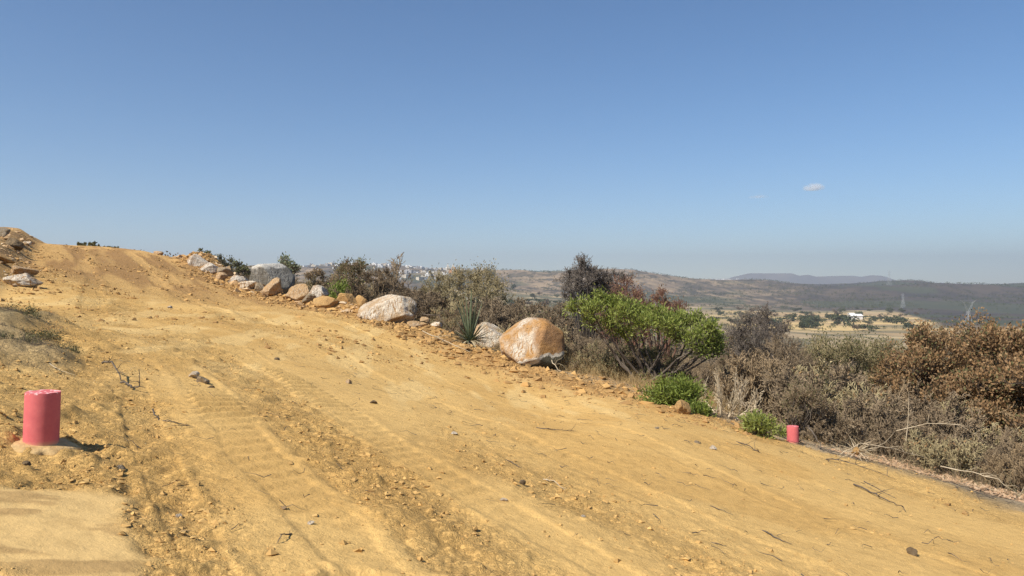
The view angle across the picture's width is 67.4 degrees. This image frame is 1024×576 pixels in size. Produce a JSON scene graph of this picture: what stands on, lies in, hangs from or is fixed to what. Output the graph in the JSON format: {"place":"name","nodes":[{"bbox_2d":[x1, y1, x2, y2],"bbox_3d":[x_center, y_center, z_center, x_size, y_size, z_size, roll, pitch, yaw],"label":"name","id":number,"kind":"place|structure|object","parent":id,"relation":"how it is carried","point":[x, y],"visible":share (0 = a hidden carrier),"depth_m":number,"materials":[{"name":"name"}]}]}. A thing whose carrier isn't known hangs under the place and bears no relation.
{"place":"outdoors","nodes":[
{"label":"outdoors","id":0,"kind":"place"},
{"bbox_2d":[0,233,1023,575],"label":"dirt road","id":1,"kind":"structure","parent":0,"point":[50,531],"depth_m":6.08,"materials":[{"name":"soil"}]},
{"bbox_2d":[0,228,38,287],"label":"rubble","id":2,"kind":"object","parent":1,"relation":"on","point":[9,246],"visible":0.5,"depth_m":30.57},
{"bbox_2d":[3,273,42,286],"bbox_3d":[-12.668,-0.193,19.949,0.765,0.399,0.900,0,0,0],"label":"rock","id":3,"kind":"object","parent":1,"relation":"on","point":[25,280],"visible":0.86,"depth_m":19.67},
{"bbox_2d":[11,265,38,276],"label":"rock","id":4,"kind":"object","parent":1,"relation":"on","point":[15,269],"visible":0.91,"depth_m":22.67,"materials":[{"name":"beige stone"}]},
{"bbox_2d":[0,304,81,371],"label":"dry grass","id":5,"kind":"structure","parent":1,"relation":"on","point":[32,343],"depth_m":7.75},
{"bbox_2d":[11,389,81,455],"bbox_3d":[-2.636,0.787,4.286,0.396,0.425,0.368,0,0,0],"label":"survey marker","id":6,"kind":"object","parent":1,"relation":"on","point":[41,424],"visible":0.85,"depth_m":4.21,"materials":[{"name":"pink paint"}]},
{"bbox_2d":[177,251,357,312],"bbox_3d":[-14.850,-0.649,42.815,4.615,4.070,35.198,0,0,-32],"label":"rubble","id":7,"kind":"object","parent":1,"relation":"on","point":[248,289],"visible":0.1,"depth_m":36.80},
{"bbox_2d":[0,236,572,385],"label":"broken earth","id":8,"kind":"structure","parent":1,"relation":"on","point":[330,348],"depth_m":20.09,"materials":[{"name":"soil"}]},
{"bbox_2d":[285,284,309,300],"bbox_3d":[-9.346,0.184,33.229,1.166,0.766,0.762,0,0,40],"label":"boulder","id":9,"kind":"object","parent":1,"relation":"on","point":[297,292],"visible":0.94,"depth_m":33.07,"materials":[{"name":"beige stone"}]},
{"bbox_2d":[91,323,848,575],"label":"scattered twigs","id":10,"kind":"object","parent":1,"relation":"on","point":[327,439],"visible":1,"depth_m":5.86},
{"bbox_2d":[0,233,1023,575],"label":"loose clods","id":11,"kind":"object","parent":1,"relation":"on","point":[270,549],"visible":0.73,"depth_m":5.08,"materials":[{"name":"soil"}]},
{"bbox_2d":[343,372,1021,575],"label":"scattered twigs","id":12,"kind":"object","parent":1,"relation":"on","point":[703,475],"visible":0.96,"depth_m":7.79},
{"bbox_2d":[675,400,690,413],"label":"rock","id":13,"kind":"object","parent":1,"relation":"on","point":[682,407],"visible":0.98,"depth_m":13.48,"materials":[{"name":"stone"}]},
{"bbox_2d":[0,227,1023,511],"bbox_3d":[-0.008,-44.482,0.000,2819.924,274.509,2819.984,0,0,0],"label":"ground","id":14,"kind":"structure","parent":0,"point":[898,333],"depth_m":611.23,"materials":[{"name":"soil"}]},
{"bbox_2d":[4,237,24,250],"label":"rock","id":15,"kind":"object","parent":14,"relation":"on","point":[16,244],"visible":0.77,"depth_m":31.41,"materials":[{"name":"stone"}]},
{"bbox_2d":[0,329,49,343],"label":"weed patch","id":16,"kind":"object","parent":14,"relation":"on","point":[31,336],"visible":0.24,"depth_m":7.51,"materials":[{"name":"green plant"}]},
{"bbox_2d":[4,303,46,318],"bbox_3d":[-6.390,0.320,9.814,0.874,0.300,0.811,0,0,33],"label":"weed patch","id":17,"kind":"object","parent":14,"relation":"on","point":[30,311],"visible":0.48,"depth_m":9.82,"materials":[{"name":"green plant"}]},
{"bbox_2d":[17,325,69,340],"bbox_3d":[-5.306,0.527,8.420,0.823,0.267,0.913,0,0,-28],"label":"weed patch","id":18,"kind":"object","parent":14,"relation":"on","point":[47,334],"visible":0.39,"depth_m":8.45,"materials":[{"name":"green plant"}]},
{"bbox_2d":[187,254,207,266],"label":"boulder","id":19,"kind":"object","parent":14,"relation":"on","point":[196,260],"visible":0.81,"depth_m":48.79,"materials":[{"name":"white stone"}]},
{"bbox_2d":[200,262,217,272],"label":"boulder","id":20,"kind":"object","parent":14,"relation":"on","point":[210,267],"visible":0.87,"depth_m":47.79,"materials":[{"name":"white stone"}]},
{"bbox_2d":[229,259,251,277],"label":"crest shrub","id":21,"kind":"object","parent":14,"relation":"on","point":[244,268],"visible":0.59,"depth_m":52.65,"materials":[{"name":"green plant"}]},
{"bbox_2d":[249,263,294,293],"bbox_3d":[-11.926,-0.406,37.960,2.197,1.673,2.000,0,0,0],"label":"boulder","id":22,"kind":"object","parent":14,"relation":"on","point":[265,274],"visible":0.63,"depth_m":37.44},
{"bbox_2d":[262,277,282,295],"bbox_3d":[-10.776,0.011,34.337,0.952,0.989,0.647,0,0,26],"label":"boulder","id":23,"kind":"object","parent":14,"relation":"on","point":[272,287],"visible":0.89,"depth_m":34.18,"materials":[{"name":"beige stone"}]},
{"bbox_2d":[277,251,300,275],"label":"pale green tree","id":24,"kind":"object","parent":14,"relation":"on","point":[294,268],"visible":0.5,"depth_m":61.90,"materials":[{"name":"green plant"}]},
{"bbox_2d":[304,267,333,287],"bbox_3d":[-10.082,-0.028,40.035,1.997,2.162,1.959,0,0,40],"label":"bare tree","id":25,"kind":"object","parent":14,"relation":"on","point":[314,272],"visible":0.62,"depth_m":39.67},
{"bbox_2d":[309,285,328,300],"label":"boulder","id":26,"kind":"object","parent":14,"relation":"on","point":[318,290],"visible":0.56,"depth_m":31.84,"materials":[{"name":"white stone"}]},
{"bbox_2d":[313,295,339,308],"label":"boulder","id":27,"kind":"object","parent":14,"relation":"on","point":[323,301],"visible":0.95,"depth_m":30.09,"materials":[{"name":"stone"}]},
{"bbox_2d":[319,254,372,294],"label":"shrub","id":28,"kind":"object","parent":14,"relation":"on","point":[346,267],"visible":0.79,"depth_m":36.76,"materials":[{"name":"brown plant"}]},
{"bbox_2d":[328,275,364,298],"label":"green shrub","id":29,"kind":"object","parent":14,"relation":"on","point":[338,289],"visible":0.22,"depth_m":34.27,"materials":[{"name":"green plant"}]},
{"bbox_2d":[337,293,356,303],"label":"boulder","id":30,"kind":"object","parent":14,"relation":"on","point":[347,297],"visible":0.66,"depth_m":30.86,"materials":[{"name":"stone"}]},
{"bbox_2d":[331,274,380,301],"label":"thicket shrub","id":31,"kind":"object","parent":14,"relation":"on","point":[355,291],"visible":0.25,"depth_m":33.13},
{"bbox_2d":[361,264,399,300],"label":"shrub","id":32,"kind":"object","parent":14,"relation":"on","point":[382,279],"visible":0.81,"depth_m":33.70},
{"bbox_2d":[357,294,416,323],"bbox_3d":[-4.367,0.761,26.739,2.050,1.070,1.500,0,0,0],"label":"boulder","id":33,"kind":"object","parent":14,"relation":"on","point":[388,308],"visible":0.77,"depth_m":26.32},
{"bbox_2d":[377,252,413,291],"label":"shrub","id":34,"kind":"object","parent":14,"relation":"on","point":[394,269],"visible":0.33,"depth_m":36.32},
{"bbox_2d":[379,282,436,312],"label":"thicket shrub","id":35,"kind":"object","parent":14,"relation":"on","point":[408,293],"visible":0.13,"depth_m":30.64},
{"bbox_2d":[403,288,443,308],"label":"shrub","id":36,"kind":"object","parent":14,"relation":"on","point":[431,294],"visible":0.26,"depth_m":33.70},
{"bbox_2d":[411,291,436,319],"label":"thicket shrub","id":37,"kind":"object","parent":14,"relation":"on","point":[425,307],"visible":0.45,"depth_m":29.71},
{"bbox_2d":[430,314,463,330],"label":"thicket shrub","id":38,"kind":"object","parent":14,"relation":"on","point":[450,325],"visible":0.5,"depth_m":26.93,"materials":[{"name":"brown plant"}]},
{"bbox_2d":[429,293,468,328],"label":"thicket shrub","id":39,"kind":"object","parent":14,"relation":"on","point":[452,305],"visible":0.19,"depth_m":29.49,"materials":[{"name":"brown plant"}]},
{"bbox_2d":[433,304,476,334],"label":"thicket shrub","id":40,"kind":"object","parent":14,"relation":"on","point":[446,315],"visible":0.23,"depth_m":28.40,"materials":[{"name":"brown plant"}]},
{"bbox_2d":[413,256,515,309],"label":"shrub","id":41,"kind":"object","parent":14,"relation":"on","point":[445,290],"visible":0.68,"depth_m":36.05,"materials":[{"name":"plant"}]},
{"bbox_2d":[448,292,499,347],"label":"agave","id":42,"kind":"object","parent":14,"relation":"on","point":[470,336],"visible":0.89,"depth_m":22.52,"materials":[{"name":"green plant"}]},
{"bbox_2d":[454,299,511,326],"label":"thicket shrub","id":43,"kind":"object","parent":14,"relation":"on","point":[488,312],"visible":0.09,"depth_m":28.80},
{"bbox_2d":[468,299,508,329],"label":"thicket shrub","id":44,"kind":"object","parent":14,"relation":"on","point":[493,318],"visible":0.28,"depth_m":27.93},
{"bbox_2d":[474,322,503,349],"bbox_3d":[-0.730,1.644,25.750,1.202,0.987,1.000,0,0,0],"label":"boulder","id":45,"kind":"object","parent":14,"relation":"on","point":[495,333],"visible":0.41,"depth_m":25.37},
{"bbox_2d":[157,251,828,445],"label":"broken earth","id":46,"kind":"structure","parent":14,"relation":"on","point":[336,312],"depth_m":20.32,"materials":[{"name":"soil"}]},
{"bbox_2d":[481,295,535,319],"bbox_3d":[-0.432,1.432,33.191,2.763,2.296,2.921,0,0,44],"label":"bare tree","id":47,"kind":"object","parent":14,"relation":"on","point":[508,310],"visible":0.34,"depth_m":32.74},
{"bbox_2d":[505,296,553,320],"bbox_3d":[0.647,1.607,33.843,2.638,2.481,2.587,0,0,0],"label":"bare tree","id":48,"kind":"object","parent":14,"relation":"on","point":[522,309],"visible":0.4,"depth_m":33.73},
{"bbox_2d":[499,317,564,367],"bbox_3d":[0.513,1.463,19.866,1.722,1.391,1.500,0,0,0],"label":"boulder","id":49,"kind":"object","parent":14,"relation":"on","point":[531,341],"visible":0.92,"depth_m":19.48,"materials":[{"name":"stone"}]},
{"bbox_2d":[369,286,735,340],"bbox_3d":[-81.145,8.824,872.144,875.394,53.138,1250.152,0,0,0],"label":"distant scrub","id":50,"kind":"object","parent":14,"relation":"on","point":[726,317],"visible":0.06,"depth_m":715.82,"materials":[{"name":"green plant"}]},
{"bbox_2d":[536,301,576,330],"bbox_3d":[1.740,1.654,30.111,1.581,2.307,1.874,0,0,0],"label":"bare tree","id":51,"kind":"object","parent":14,"relation":"on","point":[554,318],"visible":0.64,"depth_m":29.81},
{"bbox_2d":[556,318,587,344],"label":"thicket shrub","id":52,"kind":"object","parent":14,"relation":"on","point":[579,339],"visible":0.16,"depth_m":25.02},
{"bbox_2d":[561,350,590,372],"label":"thicket shrub","id":53,"kind":"object","parent":14,"relation":"on","point":[574,360],"visible":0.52,"depth_m":19.81,"materials":[{"name":"brown plant"}]},
{"bbox_2d":[564,341,588,358],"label":"thicket shrub","id":54,"kind":"object","parent":14,"relation":"on","point":[577,347],"visible":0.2,"depth_m":22.12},
{"bbox_2d":[565,352,597,372],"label":"thicket shrub","id":55,"kind":"object","parent":14,"relation":"on","point":[576,363],"visible":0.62,"depth_m":19.61,"materials":[{"name":"brown plant"}]},
{"bbox_2d":[552,252,615,341],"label":"shrub","id":56,"kind":"object","parent":14,"relation":"on","point":[582,271],"visible":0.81,"depth_m":39.67,"materials":[{"name":"plant"}]},
{"bbox_2d":[218,257,949,377],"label":"distant scrub","id":57,"kind":"object","parent":14,"relation":"on","point":[678,351],"visible":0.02,"depth_m":181.23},
{"bbox_2d":[573,341,611,359],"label":"thicket shrub","id":58,"kind":"object","parent":14,"relation":"on","point":[589,354],"visible":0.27,"depth_m":21.26,"materials":[{"name":"brown plant"}]},
{"bbox_2d":[580,346,630,378],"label":"thicket shrub","id":59,"kind":"object","parent":14,"relation":"on","point":[600,367],"visible":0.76,"depth_m":19.37,"materials":[{"name":"brown plant"}]},
{"bbox_2d":[598,269,633,343],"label":"bare tree","id":60,"kind":"object","parent":14,"relation":"on","point":[621,276],"visible":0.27,"depth_m":41.80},
{"bbox_2d":[590,272,666,350],"bbox_3d":[4.280,1.151,27.093,3.297,3.775,2.719,0,0,0],"label":"red twig shrub","id":61,"kind":"object","parent":14,"relation":"on","point":[636,293],"visible":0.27,"depth_m":26.82,"materials":[{"name":"brown plant"}]},
{"bbox_2d":[601,343,678,377],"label":"olive shrub","id":62,"kind":"object","parent":14,"relation":"on","point":[653,353],"visible":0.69,"depth_m":19.00,"materials":[{"name":"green plant"}]},
{"bbox_2d":[560,283,729,383],"bbox_3d":[3.232,1.188,18.617,4.164,2.659,2.104,0,0,0],"label":"green tree","id":63,"kind":"object","parent":14,"relation":"on","point":[636,314],"visible":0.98,"depth_m":18.45,"materials":[{"name":"green plant"}]},
{"bbox_2d":[643,284,691,367],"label":"red twig shrub","id":64,"kind":"object","parent":14,"relation":"on","point":[661,293],"visible":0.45,"depth_m":25.93,"materials":[{"name":"brown plant"}]},
{"bbox_2d":[633,371,714,405],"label":"green shrub","id":65,"kind":"object","parent":14,"relation":"on","point":[673,392],"visible":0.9,"depth_m":14.45,"materials":[{"name":"green plant"}]},
{"bbox_2d":[684,397,716,416],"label":"green shrub","id":66,"kind":"object","parent":14,"relation":"on","point":[702,408],"visible":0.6,"depth_m":13.96,"materials":[{"name":"green plant"}]},
{"bbox_2d":[688,367,728,397],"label":"thicket shrub","id":67,"kind":"object","parent":14,"relation":"on","point":[702,375],"visible":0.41,"depth_m":18.02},
{"bbox_2d":[429,306,1023,497],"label":"undergrowth","id":68,"kind":"object","parent":14,"relation":"on","point":[914,457],"visible":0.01,"depth_m":14.37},
{"bbox_2d":[699,368,764,419],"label":"dead shrub","id":69,"kind":"object","parent":14,"relation":"on","point":[718,392],"visible":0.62,"depth_m":14.98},
{"bbox_2d":[715,327,754,373],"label":"shrub","id":70,"kind":"object","parent":14,"relation":"on","point":[723,361],"visible":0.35,"depth_m":22.86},
{"bbox_2d":[721,348,774,396],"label":"thicket shrub","id":71,"kind":"object","parent":14,"relation":"on","point":[731,372],"visible":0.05,"depth_m":19.68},
{"bbox_2d":[709,349,798,423],"bbox_3d":[5.586,2.211,17.132,2.081,1.783,2.991,0,0,23],"label":"thicket shrub","id":72,"kind":"object","parent":14,"relation":"on","point":[751,373],"visible":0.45,"depth_m":16.71,"materials":[{"name":"plant"}]},
{"bbox_2d":[736,408,783,440],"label":"green shrub","id":73,"kind":"object","parent":14,"relation":"on","point":[753,422],"visible":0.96,"depth_m":12.86,"materials":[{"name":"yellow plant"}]},
{"bbox_2d":[723,301,803,360],"bbox_3d":[7.167,1.984,22.017,2.190,3.244,2.411,0,0,33],"label":"bare tree","id":74,"kind":"object","parent":14,"relation":"on","point":[762,332],"visible":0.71,"depth_m":21.90,"materials":[{"name":"plant"}]},
{"bbox_2d":[731,356,828,435],"bbox_3d":[5.519,2.297,15.930,2.130,1.769,1.790,0,0,33],"label":"thicket shrub","id":75,"kind":"object","parent":14,"relation":"on","point":[778,410],"visible":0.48,"depth_m":15.89,"materials":[{"name":"plant"}]},
{"bbox_2d":[755,332,819,374],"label":"shrub","id":76,"kind":"object","parent":14,"relation":"on","point":[799,359],"visible":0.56,"depth_m":18.85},
{"bbox_2d":[787,425,798,443],"bbox_3d":[4.797,2.561,13.115,0.202,0.413,0.196,0,0,0],"label":"survey marker","id":77,"kind":"object","parent":14,"relation":"on","point":[793,433],"visible":0.81,"depth_m":13.03,"materials":[{"name":"pink paint"}]},
{"bbox_2d":[777,378,831,438],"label":"forked shrub","id":78,"kind":"object","parent":14,"relation":"on","point":[813,399],"visible":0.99,"depth_m":14.48,"materials":[{"name":"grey plant"}]},
{"bbox_2d":[753,351,855,385],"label":"thicket shrub","id":79,"kind":"object","parent":14,"relation":"on","point":[823,367],"visible":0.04,"depth_m":20.88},
{"bbox_2d":[627,384,1021,502],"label":"scattered twigs","id":80,"kind":"object","parent":14,"relation":"on","point":[889,463],"visible":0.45,"depth_m":12.62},
{"bbox_2d":[795,359,867,419],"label":"thicket shrub","id":81,"kind":"object","parent":14,"relation":"on","point":[842,377],"visible":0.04,"depth_m":18.98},
{"bbox_2d":[800,393,866,446],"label":"thicket shrub","id":82,"kind":"object","parent":14,"relation":"on","point":[820,421],"visible":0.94,"depth_m":14.67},
{"bbox_2d":[767,356,901,429],"bbox_3d":[6.834,2.477,17.235,2.871,1.982,2.505,0,0,5],"label":"thicket shrub","id":83,"kind":"object","parent":14,"relation":"on","point":[840,395],"visible":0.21,"depth_m":16.64,"materials":[{"name":"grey plant"}]},
{"bbox_2d":[783,322,888,390],"bbox_3d":[9.643,2.582,22.932,3.213,3.290,2.801,0,0,0],"label":"olive shrub","id":84,"kind":"object","parent":14,"relation":"on","point":[847,351],"visible":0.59,"depth_m":22.71,"materials":[{"name":"green plant"}]},
{"bbox_2d":[831,313,859,325],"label":"valley tree","id":85,"kind":"object","parent":14,"relation":"on","point":[844,318],"visible":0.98,"depth_m":688.36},
{"bbox_2d":[832,436,882,460],"bbox_3d":[5.532,2.624,12.289,0.726,0.591,0.650,0,0,-30],"label":"root ball","id":86,"kind":"object","parent":14,"relation":"on","point":[855,450],"visible":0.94,"depth_m":12.25,"materials":[{"name":"plant"}]},
{"bbox_2d":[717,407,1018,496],"bbox_3d":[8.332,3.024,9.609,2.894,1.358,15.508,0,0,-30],"label":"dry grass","id":87,"kind":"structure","parent":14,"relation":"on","point":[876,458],"depth_m":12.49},
{"bbox_2d":[717,306,1022,330],"bbox_3d":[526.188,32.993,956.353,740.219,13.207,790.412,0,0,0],"label":"distant scrub","id":88,"kind":"object","parent":14,"relation":"on","point":[833,325],"visible":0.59,"depth_m":792.75,"materials":[{"name":"green plant"}]},
{"bbox_2d":[834,371,912,411],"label":"thicket shrub","id":89,"kind":"object","parent":14,"relation":"on","point":[902,392],"visible":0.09,"depth_m":18.83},
{"bbox_2d":[832,390,917,452],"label":"thicket shrub","id":90,"kind":"object","parent":14,"relation":"on","point":[881,416],"visible":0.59,"depth_m":15.62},
{"bbox_2d":[848,327,907,380],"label":"olive shrub","id":91,"kind":"object","parent":14,"relation":"on","point":[879,353],"visible":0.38,"depth_m":23.38,"materials":[{"name":"green plant"}]},
{"bbox_2d":[838,374,921,413],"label":"thicket shrub","id":92,"kind":"object","parent":14,"relation":"on","point":[887,400],"visible":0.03,"depth_m":18.64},
{"bbox_2d":[865,348,909,389],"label":"shrub","id":93,"kind":"object","parent":14,"relation":"on","point":[885,365],"visible":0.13,"depth_m":22.41,"materials":[{"name":"brown plant"}]},
{"bbox_2d":[840,394,942,450],"bbox_3d":[8.332,2.986,16.765,2.258,1.468,1.805,0,0,35],"label":"thicket shrub","id":94,"kind":"object","parent":14,"relation":"on","point":[914,409],"visible":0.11,"depth_m":16.65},
{"bbox_2d":[853,376,936,400],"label":"thicket shrub","id":95,"kind":"object","parent":14,"relation":"on","point":[916,390],"visible":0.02,"depth_m":20.66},
{"bbox_2d":[858,414,940,464],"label":"thicket shrub","id":96,"kind":"object","parent":14,"relation":"on","point":[900,436],"visible":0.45,"depth_m":14.84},
{"bbox_2d":[832,448,1023,502],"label":"leaf litter","id":97,"kind":"object","parent":14,"relation":"on","point":[1010,496],"visible":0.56,"depth_m":12.56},
{"bbox_2d":[868,319,998,403],"bbox_3d":[11.927,2.713,21.527,3.637,3.695,3.816,0,0,0],"label":"shrub","id":98,"kind":"object","parent":14,"relation":"on","point":[924,353],"visible":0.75,"depth_m":20.99,"materials":[{"name":"brown plant"}]},
{"bbox_2d":[902,420,994,475],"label":"thicket shrub","id":99,"kind":"object","parent":14,"relation":"on","point":[932,452],"visible":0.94,"depth_m":13.56,"materials":[{"name":"twig"},{"name":"olive green leaf"}]},
{"bbox_2d":[914,390,1013,470],"bbox_3d":[9.457,3.026,16.041,2.217,1.832,2.465,0,0,43],"label":"thicket shrub","id":100,"kind":"object","parent":14,"relation":"on","point":[946,416],"visible":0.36,"depth_m":15.64,"materials":[{"name":"plant"}]},
{"bbox_2d":[932,422,1000,478],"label":"thicket shrub","id":101,"kind":"object","parent":14,"relation":"on","point":[961,432],"visible":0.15,"depth_m":14.32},
{"bbox_2d":[915,359,1019,434],"bbox_3d":[10.683,2.946,17.970,2.462,2.610,2.337,0,0,0],"label":"oak tree","id":102,"kind":"object","parent":14,"relation":"on","point":[992,398],"visible":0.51,"depth_m":17.95,"materials":[{"name":"brown plant"}]},
{"bbox_2d":[935,397,1021,461],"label":"thicket shrub","id":103,"kind":"object","parent":14,"relation":"on","point":[983,433],"visible":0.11,"depth_m":16.14,"materials":[{"name":"brown plant"}]},
{"bbox_2d":[940,399,1016,443],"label":"thicket shrub","id":104,"kind":"object","parent":14,"relation":"on","point":[997,415],"visible":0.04,"depth_m":17.30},
{"bbox_2d":[936,307,1021,404],"bbox_3d":[13.765,2.738,22.690,2.649,4.387,2.938,0,0,-21],"label":"oak tree","id":105,"kind":"object","parent":14,"relation":"on","point":[957,335],"visible":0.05,"depth_m":22.38,"materials":[{"name":"brown plant"}]},
{"bbox_2d":[937,318,1023,431],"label":"shrub","id":106,"kind":"object","parent":14,"relation":"on","point":[992,338],"visible":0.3,"depth_m":18.65,"materials":[{"name":"brown plant"}]},
{"bbox_2d":[967,441,1023,491],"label":"thicket shrub","id":107,"kind":"object","parent":14,"relation":"on","point":[1008,469],"visible":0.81,"depth_m":12.80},
{"bbox_2d":[986,344,1023,442],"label":"oak tree","id":108,"kind":"object","parent":14,"relation":"on","point":[1015,369],"visible":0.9,"depth_m":16.93,"materials":[{"name":"brown plant"}]},
{"bbox_2d":[994,425,1023,488],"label":"thicket shrub","id":109,"kind":"object","parent":14,"relation":"on","point":[1014,436],"visible":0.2,"depth_m":13.80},
{"bbox_2d":[0,0,1023,283],"label":"sky","id":110,"kind":"structure","parent":0,"point":[695,139],"materials":[{"name":"blue"}]},
{"bbox_2d":[482,341,751,414],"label":"dry grass","id":111,"kind":"structure","parent":0,"point":[630,380],"depth_m":18.40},
{"bbox_2d":[232,265,1023,313],"bbox_3d":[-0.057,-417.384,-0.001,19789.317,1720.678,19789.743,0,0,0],"label":"hills","id":112,"kind":"structure","parent":0,"point":[910,291],"depth_m":1739.50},
{"bbox_2d":[449,267,1023,308],"bbox_3d":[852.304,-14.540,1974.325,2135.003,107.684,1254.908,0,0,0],"label":"hillside scrub","id":113,"kind":"object","parent":112,"relation":"on","point":[834,305],"visible":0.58,"depth_m":1665.71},
{"bbox_2d":[730,273,894,283],"bbox_3d":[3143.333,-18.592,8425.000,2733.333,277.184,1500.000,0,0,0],"label":"mountains","id":114,"kind":"structure","parent":0,"point":[794,278],"depth_m":8140.94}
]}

